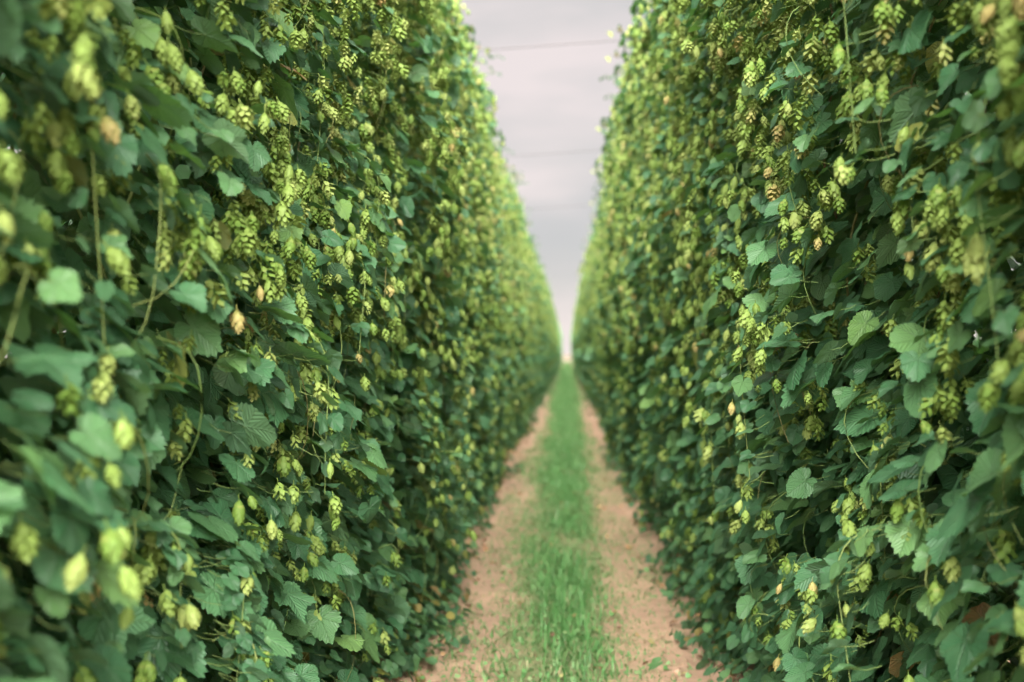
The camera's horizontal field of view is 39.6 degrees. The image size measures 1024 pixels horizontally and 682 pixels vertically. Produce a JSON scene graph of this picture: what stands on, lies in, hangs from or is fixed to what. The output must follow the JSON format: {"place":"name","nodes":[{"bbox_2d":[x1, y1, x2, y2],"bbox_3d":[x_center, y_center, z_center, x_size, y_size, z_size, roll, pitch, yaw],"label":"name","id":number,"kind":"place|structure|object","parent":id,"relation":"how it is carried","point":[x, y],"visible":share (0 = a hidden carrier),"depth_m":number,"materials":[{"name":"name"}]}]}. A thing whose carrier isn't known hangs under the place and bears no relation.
{"place":"outdoors","nodes":[
{"label":"outdoors","id":0,"kind":"place"},
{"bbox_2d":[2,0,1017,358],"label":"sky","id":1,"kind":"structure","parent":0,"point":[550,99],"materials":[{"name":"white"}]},
{"bbox_2d":[502,150,599,156],"bbox_3d":[1.014,-3.835,28.920,4.400,0.164,0.010,-2,-1,2],"label":"overhead wire","id":2,"kind":"object","parent":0,"point":[550,153],"visible":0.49,"depth_m":28.92,"materials":[{"name":"metal"}]},
{"bbox_2d":[562,355,570,362],"bbox_3d":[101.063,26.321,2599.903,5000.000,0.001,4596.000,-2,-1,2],"label":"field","id":3,"kind":"structure","parent":0,"point":[566,358],"depth_m":611.15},
{"bbox_2d":[400,362,739,681],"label":"grass","id":4,"kind":"structure","parent":0,"point":[564,407],"depth_m":11.42,"materials":[{"name":"plant"}]},
{"bbox_2d":[343,362,1020,681],"bbox_3d":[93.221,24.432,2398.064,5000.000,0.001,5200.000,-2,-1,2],"label":"ground","id":5,"kind":"structure","parent":0,"point":[675,648],"depth_m":10.10,"materials":[{"name":"soil"}]},
{"bbox_2d":[0,0,61,681],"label":"hop plant","id":6,"kind":"object","parent":5,"relation":"on","point":[25,538],"visible":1,"depth_m":2.44,"materials":[{"name":"green plant"}]},
{"bbox_2d":[0,0,234,681],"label":"hop plant","id":7,"kind":"object","parent":5,"relation":"on","point":[71,571],"visible":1,"depth_m":3.04,"materials":[{"name":"green plant"}]},
{"bbox_2d":[0,0,346,681],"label":"hop plant","id":8,"kind":"object","parent":5,"relation":"on","point":[226,579],"visible":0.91,"depth_m":4.21,"materials":[{"name":"green plant"}]},
{"bbox_2d":[4,0,366,681],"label":"hop plant","id":9,"kind":"object","parent":5,"relation":"on","point":[307,544],"visible":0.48,"depth_m":5.36,"materials":[{"name":"green plant"}]},
{"bbox_2d":[61,0,406,681],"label":"hop plant","id":10,"kind":"object","parent":5,"relation":"on","point":[344,548],"visible":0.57,"depth_m":6.08,"materials":[{"name":"green plant"}]},
{"bbox_2d":[179,0,447,681],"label":"hop plant","id":11,"kind":"object","parent":5,"relation":"on","point":[380,58],"visible":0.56,"depth_m":7.37,"materials":[{"name":"green plant"}]},
{"bbox_2d":[226,0,477,664],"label":"hop plant","id":12,"kind":"object","parent":5,"relation":"on","point":[430,254],"visible":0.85,"depth_m":8.53,"materials":[{"name":"green plant"}]},
{"bbox_2d":[258,0,482,639],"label":"hop plant","id":13,"kind":"object","parent":5,"relation":"on","point":[451,337],"visible":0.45,"depth_m":9.53,"materials":[{"name":"green plant"}]},
{"bbox_2d":[336,0,480,600],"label":"hop plant","id":14,"kind":"object","parent":5,"relation":"on","point":[460,78],"visible":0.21,"depth_m":10.67,"materials":[{"name":"green plant"}]},
{"bbox_2d":[364,0,463,541],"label":"hop plant","id":15,"kind":"object","parent":5,"relation":"on","point":[454,271],"visible":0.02,"depth_m":12.91,"materials":[{"name":"green plant"}]},
{"bbox_2d":[358,26,481,570],"bbox_3d":[-1.080,-1.030,11.966,1.369,5.930,1.829,-2,-1,6],"label":"hop plant","id":16,"kind":"object","parent":5,"relation":"on","point":[473,545],"visible":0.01,"depth_m":12.05,"materials":[{"name":"green plant"}]},
{"bbox_2d":[394,0,494,538],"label":"hop plant","id":17,"kind":"object","parent":5,"relation":"on","point":[456,421],"visible":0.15,"depth_m":13.82,"materials":[{"name":"green plant"}]},
{"bbox_2d":[403,2,488,525],"bbox_3d":[-1.014,-0.958,15.161,1.418,5.864,2.038,-2,-1,4],"label":"hop plant","id":18,"kind":"object","parent":5,"relation":"on","point":[473,330],"visible":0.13,"depth_m":14.97,"materials":[{"name":"green plant"}]},
{"bbox_2d":[408,0,513,513],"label":"hop plant","id":19,"kind":"object","parent":5,"relation":"on","point":[486,419],"visible":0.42,"depth_m":16.07,"materials":[{"name":"green plant"}]},
{"bbox_2d":[443,3,501,500],"bbox_3d":[-0.905,-1.093,17.429,1.418,6.179,2.038,-2,-1,3],"label":"hop plant","id":20,"kind":"object","parent":5,"relation":"on","point":[481,91],"visible":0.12,"depth_m":17.27,"materials":[{"name":"green plant"}]},
{"bbox_2d":[442,42,512,494],"bbox_3d":[-0.818,-0.931,18.598,1.520,5.863,1.720,-2,-1,0],"label":"hop plant","id":21,"kind":"object","parent":5,"relation":"on","point":[488,173],"visible":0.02,"depth_m":18.36,"materials":[{"name":"green plant"}]},
{"bbox_2d":[458,40,517,485],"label":"hop plant","id":22,"kind":"object","parent":5,"relation":"on","point":[502,358],"visible":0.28,"depth_m":19.57,"materials":[{"name":"green plant"}]},
{"bbox_2d":[470,89,508,461],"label":"hop plant","id":23,"kind":"object","parent":5,"relation":"on","point":[496,151],"visible":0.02,"depth_m":21.95,"materials":[{"name":"green plant"}]},
{"bbox_2d":[469,54,524,477],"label":"hop plant","id":24,"kind":"object","parent":5,"relation":"on","point":[501,207],"visible":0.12,"depth_m":20.74,"materials":[{"name":"green plant"}]},
{"bbox_2d":[489,132,509,456],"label":"hop plant","id":25,"kind":"object","parent":5,"relation":"on","point":[504,444],"visible":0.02,"depth_m":24.38,"materials":[{"name":"green plant"}]},
{"bbox_2d":[486,104,515,460],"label":"hop plant","id":26,"kind":"object","parent":5,"relation":"on","point":[504,311],"depth_m":22.84,"materials":[{"name":"green plant"}]},
{"bbox_2d":[492,153,518,453],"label":"hop plant","id":27,"kind":"object","parent":5,"relation":"on","point":[510,413],"visible":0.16,"depth_m":25.91,"materials":[{"name":"green plant"}]},
{"bbox_2d":[490,133,524,437],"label":"hop plant","id":28,"kind":"object","parent":5,"relation":"on","point":[515,308],"visible":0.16,"depth_m":28.45,"materials":[{"name":"green plant"}]},
{"bbox_2d":[495,146,520,446],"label":"hop plant","id":29,"kind":"object","parent":5,"relation":"on","point":[505,254],"visible":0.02,"depth_m":27.22,"materials":[{"name":"green plant"}]},
{"bbox_2d":[1,91,1021,361],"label":"neighbouring hop foliage","id":30,"kind":"object","parent":5,"relation":"on","point":[977,339],"depth_m":13.30,"materials":[{"name":"green plant"}]},
{"bbox_2d":[498,162,527,440],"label":"hop plant","id":31,"kind":"object","parent":5,"relation":"on","point":[513,290],"visible":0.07,"depth_m":29.21,"materials":[{"name":"green plant"}]},
{"bbox_2d":[498,159,530,438],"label":"hop plant","id":32,"kind":"object","parent":5,"relation":"on","point":[521,416],"visible":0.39,"depth_m":30.39,"materials":[{"name":"green plant"}]},
{"bbox_2d":[503,167,533,428],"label":"hop plant","id":33,"kind":"object","parent":5,"relation":"on","point":[526,358],"visible":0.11,"depth_m":32.85,"materials":[{"name":"green plant"}]},
{"bbox_2d":[505,170,536,435],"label":"hop plant","id":34,"kind":"object","parent":5,"relation":"on","point":[520,266],"visible":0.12,"depth_m":31.73,"materials":[{"name":"green plant"}]},
{"bbox_2d":[509,173,534,424],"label":"hop plant","id":35,"kind":"object","parent":5,"relation":"on","point":[524,360],"visible":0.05,"depth_m":33.81,"materials":[{"name":"green plant"}]},
{"bbox_2d":[517,193,532,423],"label":"hop plant","id":36,"kind":"object","parent":5,"relation":"on","point":[522,242],"visible":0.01,"depth_m":35.19,"materials":[{"name":"green plant"}]},
{"bbox_2d":[513,181,539,424],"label":"hop plant","id":37,"kind":"object","parent":5,"relation":"on","point":[520,204],"visible":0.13,"depth_m":36.21,"materials":[{"name":"green plant"}]},
{"bbox_2d":[521,220,534,409],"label":"hop plant","id":38,"kind":"object","parent":5,"relation":"on","point":[532,280],"visible":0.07,"depth_m":42.68,"materials":[{"name":"green plant"}]},
{"bbox_2d":[518,197,539,418],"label":"hop plant","id":39,"kind":"object","parent":5,"relation":"on","point":[531,322],"visible":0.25,"depth_m":39.34,"materials":[{"name":"green plant"}]},
{"bbox_2d":[525,214,537,417],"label":"hop plant","id":40,"kind":"object","parent":5,"relation":"on","point":[533,392],"visible":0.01,"depth_m":40.40,"materials":[{"name":"green plant"}]},
{"bbox_2d":[524,216,541,409],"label":"hop plant","id":41,"kind":"object","parent":5,"relation":"on","point":[536,391],"visible":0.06,"depth_m":44.90,"materials":[{"name":"green plant"}]},
{"bbox_2d":[528,224,537,395],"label":"hop plant","id":42,"kind":"object","parent":5,"relation":"on","point":[534,327],"visible":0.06,"depth_m":46.00,"materials":[{"name":"green plant"}]},
{"bbox_2d":[529,236,539,406],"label":"hop plant","id":43,"kind":"object","parent":5,"relation":"on","point":[536,347],"visible":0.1,"depth_m":47.01,"materials":[{"name":"green plant"}]},
{"bbox_2d":[530,240,542,400],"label":"hop plant","id":44,"kind":"object","parent":5,"relation":"on","point":[535,256],"visible":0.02,"depth_m":51.46,"materials":[{"name":"green plant"}]},
{"bbox_2d":[530,236,543,406],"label":"hop plant","id":45,"kind":"object","parent":5,"relation":"on","point":[538,352],"visible":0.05,"depth_m":48.05,"materials":[{"name":"green plant"}]},
{"bbox_2d":[530,233,545,403],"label":"hop plant","id":46,"kind":"object","parent":5,"relation":"on","point":[542,330],"visible":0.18,"depth_m":50.25,"materials":[{"name":"green plant"}]},
{"bbox_2d":[530,239,545,404],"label":"hop plant","id":47,"kind":"object","parent":5,"relation":"on","point":[541,386],"visible":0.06,"depth_m":49.25,"materials":[{"name":"green plant"}]},
{"bbox_2d":[532,240,545,388],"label":"hop plant","id":48,"kind":"object","parent":5,"relation":"on","point":[541,371],"visible":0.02,"depth_m":54.54,"materials":[{"name":"green plant"}]},
{"bbox_2d":[533,248,545,392],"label":"hop plant","id":49,"kind":"object","parent":5,"relation":"on","point":[545,332],"visible":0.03,"depth_m":59.22,"materials":[{"name":"green plant"}]},
{"bbox_2d":[536,261,546,395],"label":"hop plant","id":50,"kind":"object","parent":5,"relation":"on","point":[542,300],"visible":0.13,"depth_m":60.13,"materials":[{"name":"green plant"}]},
{"bbox_2d":[537,255,548,389],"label":"hop plant","id":51,"kind":"object","parent":5,"relation":"on","point":[546,339],"visible":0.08,"depth_m":63.79,"materials":[{"name":"green plant"}]},
{"bbox_2d":[540,264,549,390],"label":"hop plant","id":52,"kind":"object","parent":5,"relation":"on","point":[546,294],"visible":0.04,"depth_m":69.16,"materials":[{"name":"green plant"}]},
{"bbox_2d":[538,265,552,395],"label":"hop plant","id":53,"kind":"object","parent":5,"relation":"on","point":[546,365],"visible":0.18,"depth_m":61.42,"materials":[{"name":"green plant"}]},
{"bbox_2d":[539,264,552,392],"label":"hop plant","id":54,"kind":"object","parent":5,"relation":"on","point":[548,348],"visible":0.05,"depth_m":65.79,"materials":[{"name":"green plant"}]},
{"bbox_2d":[545,274,550,385],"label":"hop plant","id":55,"kind":"object","parent":5,"relation":"on","point":[549,338],"visible":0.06,"depth_m":72.32,"materials":[{"name":"green plant"}]},
{"bbox_2d":[545,281,551,349],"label":"hop plant","id":56,"kind":"object","parent":5,"relation":"on","point":[547,291],"visible":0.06,"depth_m":77.77,"materials":[{"name":"green plant"}]},
{"bbox_2d":[546,284,554,382],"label":"hop plant","id":57,"kind":"object","parent":5,"relation":"on","point":[552,318],"visible":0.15,"depth_m":86.58,"materials":[{"name":"green plant"}]},
{"bbox_2d":[547,286,554,382],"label":"hop plant","id":58,"kind":"object","parent":5,"relation":"on","point":[553,353],"visible":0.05,"depth_m":83.22,"materials":[{"name":"green plant"}]},
{"bbox_2d":[552,304,556,375],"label":"hop plant","id":59,"kind":"object","parent":5,"relation":"on","point":[555,319],"visible":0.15,"depth_m":108.75,"materials":[{"name":"green plant"}]},
{"bbox_2d":[370,422,754,681],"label":"fallen leaves","id":60,"kind":"object","parent":5,"relation":"on","point":[553,633],"visible":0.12,"depth_m":11.82,"materials":[{"name":"plant"}]},
{"bbox_2d":[557,320,573,366],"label":"distant hop foliage","id":61,"kind":"object","parent":5,"relation":"on","point":[560,347],"visible":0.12,"depth_m":240.67,"materials":[{"name":"green plant"}]},
{"bbox_2d":[574,290,578,373],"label":"hop plant","id":62,"kind":"object","parent":5,"relation":"on","point":[575,328],"visible":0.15,"depth_m":99.62,"materials":[{"name":"green plant"}]},
{"bbox_2d":[575,284,579,381],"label":"hop plant","id":63,"kind":"object","parent":5,"relation":"on","point":[577,371],"visible":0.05,"depth_m":89.62,"materials":[{"name":"green plant"}]},
{"bbox_2d":[576,281,580,383],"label":"hop plant","id":64,"kind":"object","parent":5,"relation":"on","point":[577,335],"visible":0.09,"depth_m":81.97,"materials":[{"name":"green plant"}]},
{"bbox_2d":[578,261,585,360],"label":"hop plant","id":65,"kind":"object","parent":5,"relation":"on","point":[580,337],"visible":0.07,"depth_m":68.92,"materials":[{"name":"green plant"}]},
{"bbox_2d":[418,436,749,681],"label":"soil clods","id":66,"kind":"object","parent":5,"relation":"on","point":[666,634],"visible":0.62,"depth_m":11.03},
{"bbox_2d":[577,245,590,399],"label":"hop plant","id":67,"kind":"object","parent":5,"relation":"on","point":[581,356],"visible":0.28,"depth_m":53.41,"materials":[{"name":"green plant"}]},
{"bbox_2d":[583,238,592,344],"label":"hop plant","id":68,"kind":"object","parent":5,"relation":"on","point":[586,254],"visible":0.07,"depth_m":52.54,"materials":[{"name":"green plant"}]},
{"bbox_2d":[582,233,595,400],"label":"hop plant","id":69,"kind":"object","parent":5,"relation":"on","point":[584,338],"visible":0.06,"depth_m":51.16,"materials":[{"name":"green plant"}]},
{"bbox_2d":[583,239,595,404],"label":"hop plant","id":70,"kind":"object","parent":5,"relation":"on","point":[586,300],"visible":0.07,"depth_m":49.44,"materials":[{"name":"green plant"}]},
{"bbox_2d":[583,222,596,406],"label":"hop plant","id":71,"kind":"object","parent":5,"relation":"on","point":[587,328],"visible":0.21,"depth_m":46.74,"materials":[{"name":"green plant"}]},
{"bbox_2d":[586,226,596,409],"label":"hop plant","id":72,"kind":"object","parent":5,"relation":"on","point":[590,280],"visible":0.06,"depth_m":45.02,"materials":[{"name":"green plant"}]},
{"bbox_2d":[587,209,601,415],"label":"hop plant","id":73,"kind":"object","parent":5,"relation":"on","point":[591,355],"visible":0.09,"depth_m":40.40,"materials":[{"name":"green plant"}]},
{"bbox_2d":[589,203,599,407],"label":"hop plant","id":74,"kind":"object","parent":5,"relation":"on","point":[593,326],"visible":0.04,"depth_m":42.38,"materials":[{"name":"green plant"}]},
{"bbox_2d":[591,218,598,412],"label":"hop plant","id":75,"kind":"object","parent":5,"relation":"on","point":[594,387],"visible":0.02,"depth_m":41.44,"materials":[{"name":"green plant"}]},
{"bbox_2d":[589,199,601,417],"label":"hop plant","id":76,"kind":"object","parent":5,"relation":"on","point":[592,321],"visible":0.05,"depth_m":39.57,"materials":[{"name":"green plant"}]},
{"bbox_2d":[592,196,602,414],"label":"hop plant","id":77,"kind":"object","parent":5,"relation":"on","point":[593,235],"visible":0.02,"depth_m":38.10,"materials":[{"name":"green plant"}]},
{"bbox_2d":[593,184,604,414],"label":"hop plant","id":78,"kind":"object","parent":5,"relation":"on","point":[598,354],"visible":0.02,"depth_m":35.85,"materials":[{"name":"green plant"}]},
{"bbox_2d":[592,190,606,426],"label":"hop plant","id":79,"kind":"object","parent":5,"relation":"on","point":[600,402],"visible":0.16,"depth_m":33.86,"materials":[{"name":"green plant"}]},
{"bbox_2d":[591,167,610,430],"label":"hop plant","id":80,"kind":"object","parent":5,"relation":"on","point":[599,267],"visible":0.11,"depth_m":32.92,"materials":[{"name":"green plant"}]},
{"bbox_2d":[597,186,610,428],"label":"hop plant","id":81,"kind":"object","parent":5,"relation":"on","point":[600,363],"visible":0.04,"depth_m":31.54,"materials":[{"name":"green plant"}]},
{"bbox_2d":[596,168,612,419],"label":"hop plant","id":82,"kind":"object","parent":5,"relation":"on","point":[609,401],"visible":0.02,"depth_m":30.97,"materials":[{"name":"green plant"}]},
{"bbox_2d":[596,123,617,449],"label":"hop plant","id":83,"kind":"object","parent":5,"relation":"on","point":[610,389],"visible":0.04,"depth_m":26.08,"materials":[{"name":"green plant"}]},
{"bbox_2d":[599,190,615,441],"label":"hop plant","id":84,"kind":"object","parent":5,"relation":"on","point":[601,204],"visible":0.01,"depth_m":27.49,"materials":[{"name":"green plant"}]},
{"bbox_2d":[598,131,617,449],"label":"hop plant","id":85,"kind":"object","parent":5,"relation":"on","point":[602,187],"visible":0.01,"depth_m":25.21,"materials":[{"name":"green plant"}]},
{"bbox_2d":[594,96,647,462],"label":"hop plant","id":86,"kind":"object","parent":5,"relation":"on","point":[605,327],"visible":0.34,"depth_m":22.73,"materials":[{"name":"green plant"}]},
{"bbox_2d":[599,73,653,471],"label":"hop plant","id":87,"kind":"object","parent":5,"relation":"on","point":[609,215],"visible":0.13,"depth_m":21.59,"materials":[{"name":"green plant"}]},
{"bbox_2d":[607,79,651,470],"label":"hop plant","id":88,"kind":"object","parent":5,"relation":"on","point":[610,146],"visible":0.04,"depth_m":20.79,"materials":[{"name":"green plant"}]},
{"bbox_2d":[606,31,661,489],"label":"hop plant","id":89,"kind":"object","parent":5,"relation":"on","point":[618,347],"visible":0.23,"depth_m":18.44,"materials":[{"name":"green plant"}]},
{"bbox_2d":[476,39,629,50],"bbox_3d":[0.622,-3.931,18.828,4.400,0.164,0.010,-2,-1,2],"label":"overhead wire","id":90,"kind":"object","parent":89,"relation":"attached to","point":[551,45],"visible":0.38,"depth_m":18.83,"materials":[{"name":"metal"}]},
{"bbox_2d":[605,50,669,481],"bbox_3d":[1.972,-1.075,19.494,1.520,6.026,1.720,-2,-1,3],"label":"hop plant","id":91,"kind":"object","parent":5,"relation":"on","point":[618,361],"visible":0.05,"depth_m":19.66,"materials":[{"name":"green plant"}]},
{"bbox_2d":[606,24,687,503],"bbox_3d":[1.857,-1.014,17.273,1.520,5.862,1.720,-2,-1,1],"label":"hop plant","id":92,"kind":"object","parent":5,"relation":"on","point":[628,370],"visible":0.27,"depth_m":17.30,"materials":[{"name":"green plant"}]},
{"bbox_2d":[620,0,678,504],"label":"hop plant","id":93,"kind":"object","parent":5,"relation":"on","point":[641,150],"visible":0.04,"depth_m":16.36,"materials":[{"name":"green plant"}]},
{"bbox_2d":[618,0,705,535],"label":"hop plant","id":94,"kind":"object","parent":5,"relation":"on","point":[641,44],"visible":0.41,"depth_m":13.96,"materials":[{"name":"green plant"}]},
{"bbox_2d":[645,15,680,520],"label":"hop plant","id":95,"kind":"object","parent":5,"relation":"on","point":[672,503],"visible":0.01,"depth_m":15.30,"materials":[{"name":"green plant"}]},
{"bbox_2d":[640,0,716,550],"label":"hop plant","id":96,"kind":"object","parent":5,"relation":"on","point":[655,165],"visible":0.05,"depth_m":13.04,"materials":[{"name":"green plant"}]},
{"bbox_2d":[655,2,726,556],"bbox_3d":[1.919,-1.142,11.960,1.417,6.013,2.038,-1,-1,-1],"label":"hop plant","id":97,"kind":"object","parent":5,"relation":"on","point":[666,541],"visible":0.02,"depth_m":12.06,"materials":[{"name":"green plant"}]},
{"bbox_2d":[623,3,763,596],"bbox_3d":[1.625,-1.302,10.722,1.594,6.325,1.810,-2,-1,0],"label":"hop plant","id":98,"kind":"object","parent":5,"relation":"on","point":[658,237],"visible":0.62,"depth_m":10.85,"materials":[{"name":"green plant"}]},
{"bbox_2d":[647,0,827,621],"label":"hop plant","id":99,"kind":"object","parent":5,"relation":"on","point":[695,476],"visible":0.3,"depth_m":9.77,"materials":[{"name":"green plant"}]},
{"bbox_2d":[654,0,890,669],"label":"hop plant","id":100,"kind":"object","parent":5,"relation":"on","point":[705,577],"visible":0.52,"depth_m":8.53,"materials":[{"name":"green plant"}]},
{"bbox_2d":[648,0,923,681],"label":"hop plant","id":101,"kind":"object","parent":5,"relation":"on","point":[719,137],"visible":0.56,"depth_m":7.48,"materials":[{"name":"green plant"}]},
{"bbox_2d":[680,0,1013,681],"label":"hop plant","id":102,"kind":"object","parent":5,"relation":"on","point":[756,568],"visible":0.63,"depth_m":6.37,"materials":[{"name":"green plant"}]},
{"bbox_2d":[727,0,1023,681],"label":"hop plant","id":103,"kind":"object","parent":5,"relation":"on","point":[802,616],"visible":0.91,"depth_m":5.07,"materials":[{"name":"green plant"}]},
{"bbox_2d":[806,0,1023,681],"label":"hop plant","id":104,"kind":"object","parent":5,"relation":"on","point":[900,461],"visible":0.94,"depth_m":3.94,"materials":[{"name":"green plant"}]},
{"bbox_2d":[930,0,1023,681],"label":"hop plant","id":105,"kind":"object","parent":5,"relation":"on","point":[964,649],"visible":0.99,"depth_m":3.34,"materials":[{"name":"green plant"}]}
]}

